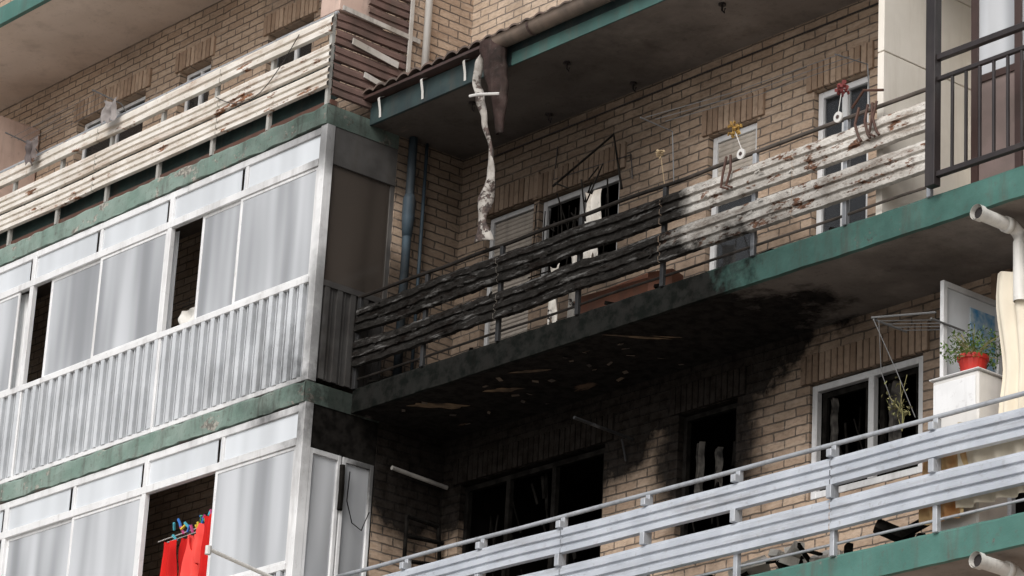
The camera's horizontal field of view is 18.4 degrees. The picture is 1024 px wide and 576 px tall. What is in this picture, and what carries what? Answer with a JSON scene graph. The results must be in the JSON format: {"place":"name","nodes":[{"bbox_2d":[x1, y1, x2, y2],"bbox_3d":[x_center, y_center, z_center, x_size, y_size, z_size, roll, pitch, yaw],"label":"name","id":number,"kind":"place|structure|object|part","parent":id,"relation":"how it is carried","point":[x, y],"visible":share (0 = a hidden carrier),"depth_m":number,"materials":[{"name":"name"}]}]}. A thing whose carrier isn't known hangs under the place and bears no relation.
{"place":"outdoors","nodes":[
{"label":"outdoors","id":0,"kind":"place"},
{"bbox_2d":[1007,497,1015,515],"bbox_3d":[4.380,1.082,25.343,0.054,2.280,1.060,19,-26,-37],"label":"balcony door frame","id":1,"kind":"object","parent":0,"point":[1011,509],"depth_m":25.47,"materials":[{"name":"white metal"}]},
{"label":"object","id":2,"kind":"object","parent":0,"visible":0},
{"bbox_2d":[549,183,618,272],"bbox_3d":[1.611,0.151,31.845,2.960,2.670,2.850,19,-26,-37],"label":"burnt room interior","id":3,"kind":"object","parent":2,"relation":"on","point":[613,195],"visible":0.15,"depth_m":33.06,"materials":[{"name":"black"}]},
{"bbox_2d":[469,366,918,575],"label":"burnt room interior","id":4,"kind":"object","parent":2,"relation":"on","point":[580,487],"visible":0.25,"depth_m":31.56,"materials":[{"name":"black"}]},
{"bbox_2d":[1016,493,1023,513],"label":"room interior","id":5,"kind":"object","parent":2,"relation":"attached to","point":[1019,507],"depth_m":26.23,"materials":[{"name":"black"}]},
{"bbox_3d":[-6.366,5.426,34.688,0.900,0.198,13.996,19,-26,-37],"label":"bay slab","id":6,"kind":"object","parent":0,"visible":0},
{"bbox_2d":[0,401,377,575],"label":"glazed balcony enclosure","id":7,"kind":"object","parent":6,"relation":"on","point":[293,490],"visible":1,"depth_m":30.76,"materials":[{"name":"white metal"}]},
{"bbox_2d":[158,528,195,542],"bbox_3d":[-3.166,2.427,31.644,0.119,0.070,1.150,19,-26,-37],"label":"clothesline","id":8,"kind":"object","parent":7,"relation":"attached to","point":[177,535],"visible":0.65,"depth_m":31.85,"materials":[{"name":"grey metal"}]},
{"bbox_2d":[160,539,176,575],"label":"hanging clothes","id":9,"kind":"object","parent":8,"relation":"hanging from","point":[169,563],"visible":1,"depth_m":31.65,"materials":[{"name":"red fabric"}]},
{"bbox_2d":[178,535,191,575],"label":"hanging clothes","id":10,"kind":"object","parent":8,"relation":"hanging from","point":[182,547],"visible":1,"depth_m":31.65,"materials":[{"name":"red fabric"}]},
{"bbox_2d":[180,534,199,575],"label":"hanging clothes","id":11,"kind":"object","parent":8,"relation":"hanging from","point":[189,567],"visible":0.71,"depth_m":31.47,"materials":[{"name":"red fabric"}]},
{"bbox_2d":[172,509,211,540],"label":"clothes pegs","id":12,"kind":"object","parent":8,"relation":"attached to","point":[181,527],"visible":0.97,"depth_m":31.62,"materials":[{"name":"plastic"}]},
{"bbox_2d":[198,514,211,575],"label":"hanging clothes","id":13,"kind":"object","parent":12,"relation":"hanging from","point":[203,556],"visible":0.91,"depth_m":31.16,"materials":[{"name":"red fabric"}]},
{"bbox_2d":[194,523,203,564],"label":"hanging clothes","id":14,"kind":"object","parent":8,"relation":"hanging from","point":[199,537],"visible":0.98,"depth_m":31.32,"materials":[{"name":"red fabric"}]},
{"bbox_2d":[0,381,375,542],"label":"bay slab","id":15,"kind":"structure","parent":7,"relation":"on","point":[181,442],"depth_m":32.96,"materials":[{"name":"concrete"}]},
{"bbox_2d":[0,381,304,501],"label":"bay slab edge","id":16,"kind":"object","parent":15,"relation":"attached to","point":[288,396],"visible":1,"depth_m":32.15,"materials":[{"name":"green paint"}]},
{"bbox_2d":[0,123,397,483],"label":"glazed balcony enclosure","id":17,"kind":"object","parent":15,"relation":"on","point":[294,258],"visible":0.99,"depth_m":32.25,"materials":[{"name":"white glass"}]},
{"bbox_2d":[178,307,194,323],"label":"hanging clothes","id":18,"kind":"object","parent":17,"relation":"hanging from","point":[186,316],"visible":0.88,"depth_m":32.65,"materials":[{"name":"white fabric"}]},
{"bbox_2d":[7,105,394,299],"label":"bay slab","id":19,"kind":"structure","parent":17,"relation":"on","point":[186,230],"depth_m":34.39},
{"bbox_2d":[0,116,40,197],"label":"party wall","id":20,"kind":"structure","parent":19,"relation":"on","point":[12,151],"depth_m":37.38,"materials":[{"name":"beige paint"}]},
{"bbox_2d":[0,103,330,266],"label":"bay slab edge","id":21,"kind":"object","parent":19,"relation":"attached to","point":[261,143],"visible":1,"depth_m":33.33,"materials":[{"name":"green paint"}]},
{"bbox_2d":[0,99,337,248],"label":"rusty flashing","id":22,"kind":"object","parent":19,"relation":"on","point":[312,109],"visible":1,"depth_m":33.27,"materials":[{"name":"metal"}]},
{"bbox_2d":[0,0,420,245],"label":"balcony railing","id":23,"kind":"object","parent":19,"relation":"on","point":[290,89],"visible":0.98,"depth_m":33.00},
{"bbox_2d":[5,89,125,152],"bbox_3d":[-4.943,-1.829,34.992,0.475,0.132,1.766,19,-26,-37],"label":"clothes airer","id":24,"kind":"object","parent":23,"relation":"on","point":[65,115],"visible":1,"depth_m":34.92,"materials":[{"name":"grey metal"}]},
{"bbox_2d":[24,136,37,165],"bbox_3d":[-5.399,-1.532,35.556,0.104,0.333,0.218,19,-26,-37],"label":"hanging cloth","id":25,"kind":"object","parent":24,"relation":"hanging from","point":[30,147],"visible":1,"depth_m":35.55,"materials":[{"name":"white fabric"}]},
{"bbox_2d":[100,96,117,124],"bbox_3d":[-4.386,-1.928,34.434,0.098,0.320,0.251,19,-26,-37],"label":"hanging cloth","id":26,"kind":"object","parent":24,"relation":"hanging from","point":[108,111],"visible":1,"depth_m":34.42,"materials":[{"name":"white fabric"}]},
{"bbox_2d":[216,34,299,103],"bbox_3d":[-2.627,-2.175,32.452,0.009,0.509,1.406,19,-26,-37],"label":"loose cable","id":27,"kind":"object","parent":23,"relation":"attached to","point":[268,82],"visible":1,"depth_m":32.25,"materials":[{"name":"black metal"}]},
{"bbox_2d":[320,0,385,28],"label":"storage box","id":28,"kind":"object","parent":23,"relation":"attached to","point":[328,7],"visible":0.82,"depth_m":32.01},
{"bbox_2d":[326,104,398,148],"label":"slab end","id":29,"kind":"structure","parent":19,"relation":"attached to","point":[348,121],"depth_m":31.60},
{"bbox_2d":[304,380,378,422],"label":"slab end","id":30,"kind":"structure","parent":15,"relation":"attached to","point":[328,397],"depth_m":30.54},
{"bbox_2d":[205,545,271,575],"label":"awning arm","id":31,"kind":"object","parent":7,"relation":"attached to","point":[209,550],"visible":1,"depth_m":29.24},
{"bbox_2d":[300,447,373,575],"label":"side window frame","id":32,"kind":"structure","parent":7,"relation":"in","point":[336,522],"depth_m":30.28,"materials":[{"name":"white metal"}]},
{"label":"ground","id":33,"kind":"structure","parent":0,"visible":0},
{"bbox_2d":[0,0,408,575],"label":"brick wall","id":34,"kind":"structure","parent":33,"relation":"on","point":[235,27],"depth_m":35.35,"materials":[{"name":"beige brick"}]},
{"bbox_2d":[0,0,219,110],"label":"roof slab","id":35,"kind":"structure","parent":34,"relation":"attached to","point":[48,44],"depth_m":36.43,"materials":[{"name":"beige concrete"}]},
{"bbox_2d":[0,0,50,27],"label":"roof slab edge","id":36,"kind":"object","parent":35,"relation":"attached to","point":[13,10],"depth_m":36.01,"materials":[{"name":"green paint"}]},
{"bbox_2d":[73,68,152,122],"bbox_3d":[-4.622,-2.227,36.613,0.066,0.240,1.562,19,-26,-37],"label":"window lintel","id":37,"kind":"structure","parent":34,"relation":"attached to","point":[129,86],"depth_m":36.52,"materials":[{"name":"brick"}]},
{"bbox_2d":[174,36,215,73],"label":"window lintel","id":38,"kind":"structure","parent":34,"relation":"attached to","point":[196,54],"depth_m":35.38,"materials":[{"name":"brick"}]},
{"bbox_2d":[263,0,318,36],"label":"window lintel","id":39,"kind":"structure","parent":34,"relation":"attached to","point":[286,16],"depth_m":34.10,"materials":[{"name":"brick"}]},
{"bbox_2d":[363,0,568,93],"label":"roof tiles","id":40,"kind":"object","parent":34,"relation":"attached to","point":[427,65],"visible":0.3,"depth_m":30.94,"materials":[{"name":"brown ceramic"}]},
{"bbox_2d":[378,59,468,116],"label":"gutter brackets","id":41,"kind":"object","parent":40,"relation":"attached to","point":[422,91],"visible":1,"depth_m":31.10,"materials":[{"name":"metal"}]},
{"bbox_2d":[469,39,508,243],"bbox_3d":[-0.271,-1.414,29.834,0.303,2.030,0.427,19,-26,-37],"label":"hanging broken gutter","id":42,"kind":"object","parent":40,"relation":"attached to","point":[491,63],"visible":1,"depth_m":29.89,"materials":[{"name":"white metal"}]},
{"bbox_2d":[471,0,571,43],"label":"brick wall","id":43,"kind":"structure","parent":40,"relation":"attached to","point":[492,17],"depth_m":32.63,"materials":[{"name":"beige brick"}]},
{"bbox_2d":[368,0,473,575],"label":"side brick wall","id":44,"kind":"structure","parent":33,"relation":"on","point":[397,497],"depth_m":31.58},
{"bbox_2d":[393,136,428,375],"bbox_3d":[-1.014,-0.194,31.503,0.273,2.780,0.130,19,-26,-37],"label":"drainpipe","id":45,"kind":"object","parent":44,"relation":"attached to","point":[408,209],"visible":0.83,"depth_m":31.61,"materials":[{"name":"grey metal"}]},
{"bbox_2d":[421,0,432,66],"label":"drainpipe","id":46,"kind":"object","parent":44,"relation":"attached to","point":[427,31],"depth_m":32.41,"materials":[{"name":"plastic"}]},
{"bbox_2d":[440,0,1002,575],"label":"brick wall","id":47,"kind":"structure","parent":33,"relation":"on","point":[774,410],"depth_m":29.10,"materials":[{"name":"beige brick"}]},
{"bbox_2d":[391,466,447,489],"bbox_3d":[-0.905,1.858,30.942,0.703,0.084,0.044,19,-26,-37],"label":"clothes rod","id":48,"kind":"object","parent":47,"relation":"attached to","point":[418,477],"visible":1,"depth_m":30.92,"materials":[{"name":"grey metal"}]},
{"bbox_2d":[402,514,443,564],"bbox_3d":[-0.855,2.498,30.756,0.494,0.521,0.064,19,-26,-37],"label":"burnt rack","id":49,"kind":"object","parent":47,"relation":"attached to","point":[438,541],"visible":0.68,"depth_m":30.73,"materials":[{"name":"black metal"}]},
{"bbox_2d":[81,21,922,499],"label":"window frames","id":50,"kind":"structure","parent":47,"relation":"attached to","point":[871,377],"depth_m":28.14,"materials":[{"name":"white metal"}]},
{"bbox_2d":[85,43,867,267],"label":"window panes","id":51,"kind":"object","parent":50,"relation":"in","point":[830,212],"visible":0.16,"depth_m":28.55,"materials":[{"name":"glass"}]},
{"bbox_2d":[528,133,622,278],"bbox_3d":[0.619,-0.695,30.072,0.661,1.440,2.138,7,-21,-9],"label":"bent window grille","id":52,"kind":"object","parent":50,"relation":"attached to","point":[576,166],"visible":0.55,"depth_m":29.85,"materials":[{"name":"black metal"}]},
{"bbox_2d":[547,263,559,324],"bbox_3d":[0.395,0.135,30.268,0.141,0.760,0.088,-10,-24,31],"label":"tattered blind","id":53,"kind":"object","parent":52,"relation":"hanging from","point":[552,306],"visible":0.44,"depth_m":30.24,"materials":[{"name":"white fabric"}]},
{"bbox_2d":[567,255,576,317],"bbox_3d":[0.577,-0.056,29.200,0.126,0.922,0.205,19,-26,-37],"label":"tattered blind","id":54,"kind":"object","parent":52,"relation":"hanging from","point":[571,301],"visible":0.09,"depth_m":29.14,"materials":[{"name":"white fabric"}]},
{"bbox_2d":[583,188,601,258],"bbox_3d":[0.735,-0.559,29.226,0.141,0.746,0.145,6,-20,-7],"label":"tattered blind","id":55,"kind":"object","parent":52,"relation":"attached to","point":[593,201],"visible":0.48,"depth_m":29.24,"materials":[{"name":"white fabric"}]},
{"bbox_2d":[489,131,755,343],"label":"roller shutters","id":56,"kind":"object","parent":50,"relation":"attached to","point":[514,228],"visible":0.32,"depth_m":31.29,"materials":[{"name":"grey plastic"}]},
{"bbox_2d":[487,172,540,216],"bbox_3d":[-0.010,-0.921,31.653,0.066,0.269,0.887,19,-26,-37],"label":"window lintel","id":57,"kind":"structure","parent":47,"relation":"attached to","point":[515,193],"depth_m":31.56,"materials":[{"name":"brown brick"}]},
{"bbox_2d":[453,413,614,485],"bbox_3d":[0.197,1.558,30.300,0.066,0.270,2.312,19,-26,-37],"label":"window lintel","id":58,"kind":"structure","parent":47,"relation":"attached to","point":[542,447],"depth_m":30.25,"materials":[{"name":"brick"}]},
{"bbox_2d":[533,142,626,201],"bbox_3d":[0.665,-1.131,30.897,0.066,0.269,1.337,19,-26,-37],"label":"window lintel","id":59,"kind":"structure","parent":47,"relation":"attached to","point":[546,181],"depth_m":30.84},
{"bbox_2d":[573,416,633,460],"bbox_3d":[0.818,1.382,28.961,0.731,0.249,0.085,19,-26,-37],"label":"clothes rod","id":60,"kind":"object","parent":47,"relation":"attached to","point":[603,428],"visible":1,"depth_m":29.00,"materials":[{"name":"grey metal"}]},
{"bbox_2d":[374,0,860,159],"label":"eaves soffit","id":61,"kind":"structure","parent":47,"relation":"attached to","point":[661,41],"depth_m":30.04,"materials":[{"name":"paint"}]},
{"bbox_2d":[370,0,665,125],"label":"fascia board","id":62,"kind":"object","parent":61,"relation":"attached to","point":[434,88],"visible":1,"depth_m":30.87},
{"bbox_2d":[363,46,479,102],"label":"gutter","id":63,"kind":"structure","parent":62,"relation":"attached to","point":[430,72],"depth_m":31.10,"materials":[{"name":"metal"}]},
{"bbox_2d":[487,0,615,46],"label":"roof gutter","id":64,"kind":"object","parent":62,"relation":"attached to","point":[549,19],"visible":1,"depth_m":29.61,"materials":[{"name":"metal"}]},
{"bbox_2d":[511,0,664,65],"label":"fascia trim","id":65,"kind":"structure","parent":62,"relation":"attached to","point":[581,29],"depth_m":29.40,"materials":[{"name":"teal paint"}]},
{"bbox_2d":[468,2,725,122],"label":"ceiling hooks","id":66,"kind":"object","parent":61,"relation":"attached to","point":[632,83],"visible":1,"depth_m":30.36,"materials":[{"name":"black metal"}]},
{"bbox_2d":[480,2,878,179],"bbox_3d":[3.443,-2.233,27.851,0.024,0.828,11.600,19,-26,-37],"label":"wall cable","id":67,"kind":"object","parent":47,"relation":"attached to","point":[671,86],"depth_m":30.25,"materials":[{"name":"black rubber"},{"name":"plastic"}]},
{"bbox_2d":[356,198,1023,441],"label":"balcony slab","id":68,"kind":"structure","parent":47,"relation":"attached to","point":[923,263],"depth_m":27.78,"materials":[{"name":"black concrete"}]},
{"bbox_2d":[402,343,683,424],"bbox_3d":[0.247,0.936,29.628,0.923,0.041,3.104,19,-26,-37],"label":"peeling paint","id":69,"kind":"object","parent":68,"relation":"on","point":[553,380],"visible":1,"depth_m":29.41,"materials":[{"name":"paint"}]},
{"bbox_2d":[408,335,681,408],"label":"bare plaster scars","id":70,"kind":"object","parent":68,"relation":"on","point":[443,405],"visible":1,"depth_m":29.78,"materials":[{"name":"grey paint"}]},
{"bbox_2d":[367,227,835,382],"bbox_3d":[1.009,0.238,28.474,0.646,0.143,6.693,19,-26,-37],"label":"fire debris","id":71,"kind":"object","parent":68,"relation":"on","point":[655,286],"visible":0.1,"depth_m":28.22,"materials":[{"name":"black"}]},
{"bbox_2d":[574,268,682,313],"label":"fallen boards","id":72,"kind":"object","parent":68,"relation":"on","point":[621,295],"visible":0.45,"depth_m":28.29,"materials":[{"name":"brown wood"}]},
{"bbox_2d":[351,87,932,389],"bbox_3d":[0.923,-0.344,28.170,0.117,0.981,7.562,19,-26,-37],"label":"balcony railing","id":73,"kind":"object","parent":68,"relation":"on","point":[846,184],"visible":1,"depth_m":27.84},
{"bbox_2d":[655,149,664,183],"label":"dried flowers","id":74,"kind":"object","parent":68,"relation":"on","point":[659,153],"visible":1,"depth_m":27.96,"materials":[{"name":"beige plant"}]},
{"bbox_2d":[351,165,1023,413],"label":"balcony slab edge","id":75,"kind":"object","parent":68,"relation":"attached to","point":[912,218],"visible":1,"depth_m":27.17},
{"bbox_2d":[640,54,870,180],"bbox_3d":[2.047,-1.513,26.945,0.436,0.544,2.362,19,-26,-37],"label":"clothesline","id":76,"kind":"object","parent":68,"relation":"on","point":[844,57],"visible":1,"depth_m":26.95,"materials":[{"name":"grey metal"}]},
{"bbox_2d":[727,121,745,159],"bbox_3d":[1.930,-1.267,27.140,0.124,0.379,0.206,11,-22,-20],"label":"hanging flower ornament","id":77,"kind":"object","parent":76,"relation":"hanging from","point":[741,153],"visible":1,"depth_m":27.20,"materials":[{"name":"yellow plastic"}]},
{"bbox_2d":[720,89,883,189],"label":"plant hooks","id":78,"kind":"object","parent":76,"relation":"hanging from","point":[872,120],"visible":1,"depth_m":26.07,"materials":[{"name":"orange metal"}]},
{"bbox_2d":[833,80,849,122],"bbox_3d":[2.749,-1.553,26.277,0.133,0.386,0.146,19,-26,-37],"label":"hanging flower ornament","id":79,"kind":"object","parent":76,"relation":"hanging from","point":[838,116],"visible":1,"depth_m":26.27,"materials":[{"name":"red plastic"}]},
{"bbox_2d":[876,0,970,214],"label":"balcony partition","id":80,"kind":"object","parent":68,"relation":"on","point":[902,47],"visible":0.56,"depth_m":26.55,"materials":[{"name":"beige paint"}]},
{"bbox_2d":[925,0,1023,189],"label":"iron balcony railing","id":81,"kind":"object","parent":68,"relation":"attached to","point":[935,57],"visible":1,"depth_m":25.25,"materials":[{"name":"black metal"}]},
{"bbox_2d":[970,204,1023,302],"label":"drainpipe","id":82,"kind":"object","parent":68,"relation":"attached to","point":[1000,222],"visible":1,"depth_m":24.81,"materials":[{"name":"plastic"}]},
{"bbox_2d":[971,0,1023,182],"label":"glazed balcony enclosure","id":83,"kind":"object","parent":68,"relation":"on","point":[988,17],"visible":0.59,"depth_m":25.54,"materials":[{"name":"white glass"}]},
{"bbox_2d":[462,367,918,575],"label":"charred window frame","id":84,"kind":"object","parent":47,"relation":"on","point":[554,467],"visible":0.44,"depth_m":28.78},
{"bbox_2d":[694,380,901,493],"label":"scorched curtain remains","id":85,"kind":"object","parent":84,"relation":"attached to","point":[893,389],"visible":0.66,"depth_m":27.43,"materials":[{"name":"fabric"}]},
{"bbox_2d":[670,366,746,415],"bbox_3d":[1.780,0.939,28.583,0.065,0.269,0.962,19,-26,-37],"label":"window lintel","id":86,"kind":"structure","parent":47,"relation":"attached to","point":[707,391],"depth_m":28.55,"materials":[{"name":"brick"}]},
{"bbox_2d":[701,88,765,137],"bbox_3d":[2.063,-1.620,29.355,0.065,0.269,0.812,19,-26,-37],"label":"window lintel","id":87,"kind":"structure","parent":47,"relation":"attached to","point":[717,119],"depth_m":29.32,"materials":[{"name":"beige brick"}]},
{"bbox_2d":[806,41,874,93],"bbox_3d":[2.954,-1.980,28.392,0.066,0.270,0.812,19,-26,-37],"label":"window lintel","id":88,"kind":"structure","parent":47,"relation":"attached to","point":[838,74],"depth_m":28.35,"materials":[{"name":"beige brick"}]},
{"bbox_2d":[800,321,929,385],"bbox_3d":[3.032,0.573,27.169,0.066,0.270,1.487,19,-26,-37],"label":"window lintel","id":89,"kind":"structure","parent":47,"relation":"attached to","point":[834,362],"depth_m":27.14,"materials":[{"name":"brown brick"}]},
{"bbox_2d":[892,546,1023,575],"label":"balcony slab","id":90,"kind":"structure","parent":47,"relation":"attached to","point":[962,567],"depth_m":24.35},
{"bbox_2d":[336,391,1023,575],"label":"balcony railing","id":91,"kind":"object","parent":90,"relation":"on","point":[936,488],"visible":1,"depth_m":25.67,"materials":[{"name":"white metal"}]},
{"bbox_2d":[728,541,842,575],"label":"plaster rubble","id":92,"kind":"object","parent":90,"relation":"on","point":[765,567],"visible":0.56,"depth_m":25.90,"materials":[{"name":"white plaster"}]},
{"bbox_2d":[708,519,931,575],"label":"fire debris","id":93,"kind":"object","parent":90,"relation":"on","point":[881,525],"visible":0.41,"depth_m":24.80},
{"bbox_2d":[750,512,1023,575],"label":"balcony slab edge","id":94,"kind":"object","parent":90,"relation":"attached to","point":[946,546],"visible":0.99,"depth_m":24.38,"materials":[{"name":"green paint"}]},
{"bbox_2d":[881,376,912,429],"bbox_3d":[3.109,0.937,25.427,0.169,0.476,0.302,19,-26,-37],"label":"dry plant","id":95,"kind":"object","parent":90,"relation":"on","point":[905,413],"visible":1,"depth_m":25.39,"materials":[{"name":"green plant"}]},
{"bbox_2d":[871,311,964,417],"bbox_3d":[3.302,0.643,25.629,0.409,0.929,0.703,19,-26,-37],"label":"clothes airer","id":96,"kind":"object","parent":90,"relation":"on","point":[909,314],"visible":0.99,"depth_m":25.73,"materials":[{"name":"grey metal"}]},
{"bbox_2d":[919,452,967,524],"bbox_3d":[3.349,1.453,24.543,0.097,0.720,0.470,19,-26,-37],"label":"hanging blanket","id":97,"kind":"object","parent":90,"relation":"hanging from","point":[948,508],"visible":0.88,"depth_m":24.52,"materials":[{"name":"brown fabric"}]},
{"bbox_2d":[929,367,1006,532],"bbox_3d":[3.592,1.349,24.794,0.400,1.335,0.520,19,-26,-37],"label":"white cabinet","id":98,"kind":"object","parent":90,"relation":"on","point":[965,388],"visible":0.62,"depth_m":24.76,"materials":[{"name":"white painted wood"}]},
{"bbox_3d":[3.619,0.876,24.969,0.400,0.325,0.520,19,-26,-37],"label":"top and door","id":99,"kind":"part","parent":98,"relation":"part of","materials":[{"name":"white metal"}]},
{"bbox_2d":[939,323,1000,370],"bbox_3d":[3.667,0.492,25.078,0.448,0.465,0.680,19,-26,-37],"label":"potted plant","id":100,"kind":"object","parent":98,"relation":"on","point":[966,358],"visible":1,"depth_m":25.01,"materials":[{"name":"green plant"}]},
{"bbox_2d":[940,280,1001,376],"bbox_3d":[3.727,0.613,25.649,0.720,1.240,0.040,19,-26,-37],"label":"open window leaf","id":101,"kind":"object","parent":90,"relation":"attached to","point":[961,307],"visible":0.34,"depth_m":25.73,"materials":[{"name":"white metal"}]},
{"bbox_2d":[955,422,1023,507],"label":"hanging blanket","id":102,"kind":"object","parent":90,"relation":"hanging from","point":[995,451],"visible":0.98,"depth_m":24.13,"materials":[{"name":"beige fabric"}]},
{"bbox_2d":[969,551,1023,575],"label":"drainpipe","id":103,"kind":"object","parent":90,"relation":"attached to","point":[979,561],"visible":1,"depth_m":23.77,"materials":[{"name":"plastic"}]},
{"bbox_2d":[996,271,1023,413],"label":"window curtain","id":104,"kind":"object","parent":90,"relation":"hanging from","point":[1010,316],"depth_m":24.76,"materials":[{"name":"beige fabric"}]},
{"bbox_2d":[991,268,1012,299],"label":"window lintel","id":105,"kind":"structure","parent":47,"relation":"attached to","point":[994,276],"depth_m":26.17,"materials":[{"name":"brick"}]}
]}

